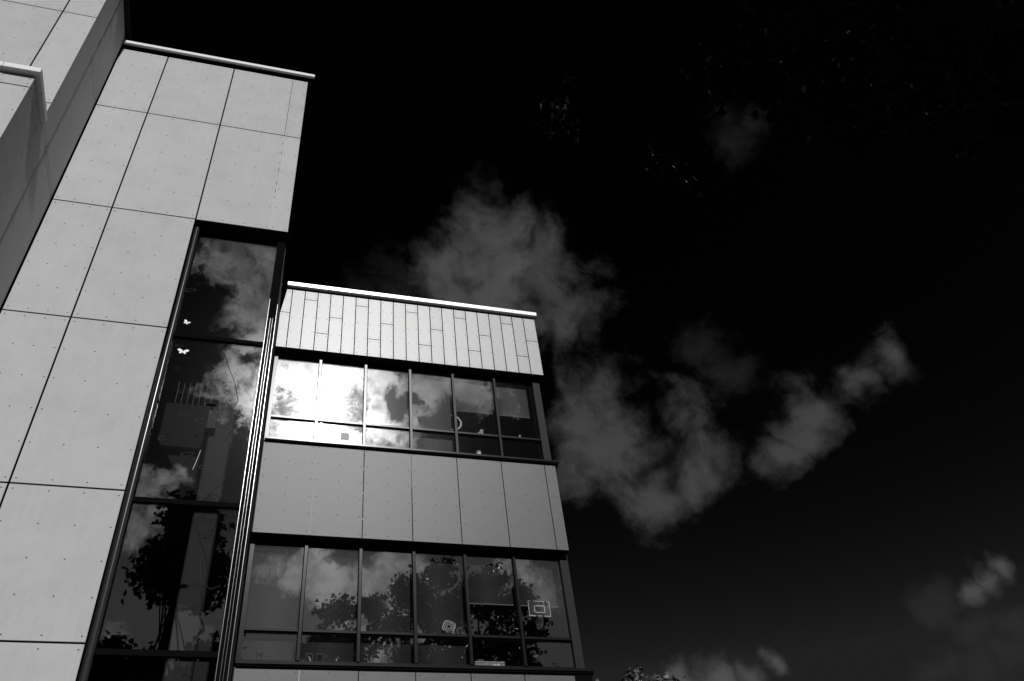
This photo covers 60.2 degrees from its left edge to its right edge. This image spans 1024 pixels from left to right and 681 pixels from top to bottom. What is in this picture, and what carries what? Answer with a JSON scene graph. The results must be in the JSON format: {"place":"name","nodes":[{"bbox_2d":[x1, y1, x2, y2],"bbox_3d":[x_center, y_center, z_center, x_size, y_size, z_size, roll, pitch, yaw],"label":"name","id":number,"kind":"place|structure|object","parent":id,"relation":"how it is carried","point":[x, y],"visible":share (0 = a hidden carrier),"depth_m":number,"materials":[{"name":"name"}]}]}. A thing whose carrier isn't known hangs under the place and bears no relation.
{"place":"outdoors","nodes":[
{"label":"outdoors","id":0,"kind":"place"},
{"bbox_2d":[130,0,1023,680],"label":"sky","id":1,"kind":"structure","parent":0,"point":[783,403],"materials":[{"name":"black"}]},
{"bbox_2d":[521,0,1023,202],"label":"maple tree","id":2,"kind":"object","parent":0,"point":[936,103],"visible":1,"depth_m":8.10,"materials":[{"name":"black plant"}]},
{"bbox_3d":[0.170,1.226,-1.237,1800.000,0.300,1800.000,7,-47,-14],"label":"ground","id":3,"kind":"structure","parent":0,"visible":0},
{"bbox_2d":[0,0,593,680],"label":"building","id":4,"kind":"structure","parent":3,"relation":"on","point":[156,486],"depth_m":13.81,"materials":[{"name":"grey concrete"}]},
{"bbox_2d":[78,226,285,680],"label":"tall window","id":5,"kind":"structure","parent":4,"relation":"in","point":[224,657],"depth_m":10.49,"materials":[{"name":"black glass"}]},
{"bbox_2d":[178,349,188,353],"bbox_3d":[-4.454,0.148,11.965,0.147,0.092,0.005,9,-47,-12],"label":"butterfly sticker","id":6,"kind":"object","parent":4,"relation":"attached to","point":[184,351],"visible":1,"depth_m":11.97,"materials":[{"name":"white paper"}]},
{"bbox_2d":[256,652,262,659],"bbox_3d":[-3.446,4.312,12.063,0.093,0.144,0.076,-20,-46,12],"label":"potted plant","id":7,"kind":"object","parent":4,"relation":"on","point":[258,657],"visible":0.77,"depth_m":12.06,"materials":[{"name":"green plant"}]},
{"bbox_2d":[242,545,301,660],"bbox_3d":[-3.437,3.761,12.736,0.687,1.851,0.057,7,-47,-14],"label":"roller blind","id":8,"kind":"object","parent":4,"relation":"attached to","point":[274,593],"visible":0.83,"depth_m":12.73,"materials":[{"name":"grey fabric"}]},
{"bbox_2d":[269,357,317,439],"bbox_3d":[-3.816,1.021,15.501,0.687,1.951,0.057,7,-47,-14],"label":"roller blind","id":9,"kind":"object","parent":4,"relation":"attached to","point":[294,395],"visible":0.75,"depth_m":15.51,"materials":[{"name":"fabric"}]},
{"bbox_2d":[305,653,313,660],"bbox_3d":[-2.806,4.393,12.235,0.110,0.150,0.015,7,-47,-14],"label":"picture frame","id":10,"kind":"object","parent":4,"relation":"on","point":[307,655],"visible":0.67,"depth_m":12.24,"materials":[{"name":"grey"}]},
{"bbox_2d":[315,653,323,660],"bbox_3d":[-2.671,4.409,12.269,0.110,0.150,0.015,7,-47,-14],"label":"picture frame","id":11,"kind":"object","parent":4,"relation":"on","point":[319,656],"visible":0.67,"depth_m":12.28,"materials":[{"name":"grey"}]},
{"bbox_2d":[300,548,355,661],"bbox_3d":[-2.678,3.850,12.929,0.749,1.851,0.057,7,-47,-14],"label":"roller blind","id":12,"kind":"object","parent":4,"relation":"attached to","point":[329,603],"visible":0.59,"depth_m":12.94,"materials":[{"name":"grey fabric"}]},
{"bbox_2d":[317,362,361,443],"bbox_3d":[-3.058,1.111,15.694,0.749,1.951,0.057,7,-47,-14],"label":"roller blind","id":13,"kind":"object","parent":4,"relation":"attached to","point":[340,392],"visible":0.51,"depth_m":15.72,"materials":[{"name":"fabric"}]},
{"bbox_2d":[341,433,348,439],"bbox_3d":[-2.848,1.630,15.072,0.140,0.140,0.004,7,-47,-14],"label":"paper notice","id":14,"kind":"object","parent":4,"relation":"attached to","point":[345,436],"visible":1,"depth_m":15.07,"materials":[{"name":"white paper"}]},
{"bbox_2d":[360,551,410,663],"bbox_3d":[-1.889,3.943,13.130,0.749,1.851,0.057,7,-47,-14],"label":"roller blind","id":15,"kind":"object","parent":4,"relation":"attached to","point":[385,606],"visible":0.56,"depth_m":13.12,"materials":[{"name":"grey fabric"}]},
{"bbox_2d":[366,367,406,447],"bbox_3d":[-2.269,1.204,15.894,0.749,1.951,0.057,7,-47,-14],"label":"roller blind","id":16,"kind":"object","parent":4,"relation":"attached to","point":[386,398],"visible":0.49,"depth_m":15.91,"materials":[{"name":"fabric"}]},
{"bbox_2d":[264,352,551,459],"bbox_3d":[-1.798,1.237,15.934,4.985,2.046,0.145,7,-47,-14],"label":"ribbon window","id":17,"kind":"structure","parent":4,"relation":"in","point":[543,441],"depth_m":15.95,"materials":[{"name":"grey metal"}]},
{"bbox_2d":[235,538,584,668],"bbox_3d":[-1.421,3.955,13.192,4.985,1.968,0.145,7,-47,-14],"label":"ribbon window","id":18,"kind":"structure","parent":4,"relation":"in","point":[575,641],"depth_m":13.16,"materials":[{"name":"grey metal"}]},
{"bbox_2d":[411,371,452,451],"bbox_3d":[-1.485,1.296,16.093,0.740,1.951,0.057,7,-47,-14],"label":"roller blind","id":19,"kind":"object","parent":4,"relation":"attached to","point":[430,401],"visible":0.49,"depth_m":16.11,"materials":[{"name":"fabric"}]},
{"bbox_2d":[416,554,466,664],"bbox_3d":[-1.105,4.035,13.329,0.740,1.851,0.057,7,-47,-14],"label":"roller blind","id":20,"kind":"object","parent":4,"relation":"attached to","point":[439,591],"visible":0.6,"depth_m":13.33,"materials":[{"name":"grey fabric"}]},
{"bbox_2d":[442,620,455,633],"bbox_3d":[-0.950,4.261,13.083,0.189,0.253,0.149,-23,-47,15],"label":"patterned basket","id":21,"kind":"object","parent":4,"relation":"on","point":[446,631],"visible":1,"depth_m":13.07,"materials":[{"name":"grey wicker"}]},
{"bbox_2d":[451,415,461,430],"bbox_3d":[-1.091,1.497,16.044,0.376,0.376,0.036,7,-47,-14],"label":"ring","id":22,"kind":"object","parent":4,"relation":"hanging from","point":[460,426],"visible":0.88,"depth_m":16.05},
{"bbox_2d":[454,376,492,414],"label":"roller blind","id":23,"kind":"object","parent":4,"relation":"attached to","point":[472,395],"visible":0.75,"depth_m":16.62,"materials":[{"name":"fabric"}]},
{"bbox_2d":[474,661,504,665],"bbox_3d":[-0.342,4.783,12.924,0.450,0.100,0.206,7,-47,-14],"label":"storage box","id":24,"kind":"object","parent":4,"relation":"in","point":[491,663],"visible":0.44,"depth_m":12.87,"materials":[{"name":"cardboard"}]},
{"bbox_2d":[466,556,513,605],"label":"roller blind","id":25,"kind":"object","parent":4,"relation":"attached to","point":[489,581],"visible":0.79,"depth_m":13.85,"materials":[{"name":"grey fabric"}]},
{"bbox_2d":[495,380,529,418],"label":"roller blind","id":26,"kind":"object","parent":4,"relation":"attached to","point":[512,401],"visible":0.9,"depth_m":16.80,"materials":[{"name":"fabric"}]},
{"bbox_2d":[515,559,557,607],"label":"roller blind","id":27,"kind":"object","parent":4,"relation":"attached to","point":[535,580],"visible":0.91,"depth_m":14.06,"materials":[{"name":"grey fabric"}]},
{"bbox_2d":[528,601,550,629],"bbox_3d":[0.411,4.268,13.701,0.355,0.414,0.167,7,-47,-14],"label":"basketball hoop","id":28,"kind":"object","parent":4,"relation":"attached to","point":[541,609],"visible":1,"depth_m":13.69,"materials":[{"name":"grey plastic"}]},
{"bbox_2d":[596,665,685,680],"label":"deciduous tree","id":29,"kind":"object","parent":3,"relation":"on","point":[635,675],"visible":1,"depth_m":19.90,"materials":[{"name":"grey plant"}]}
]}

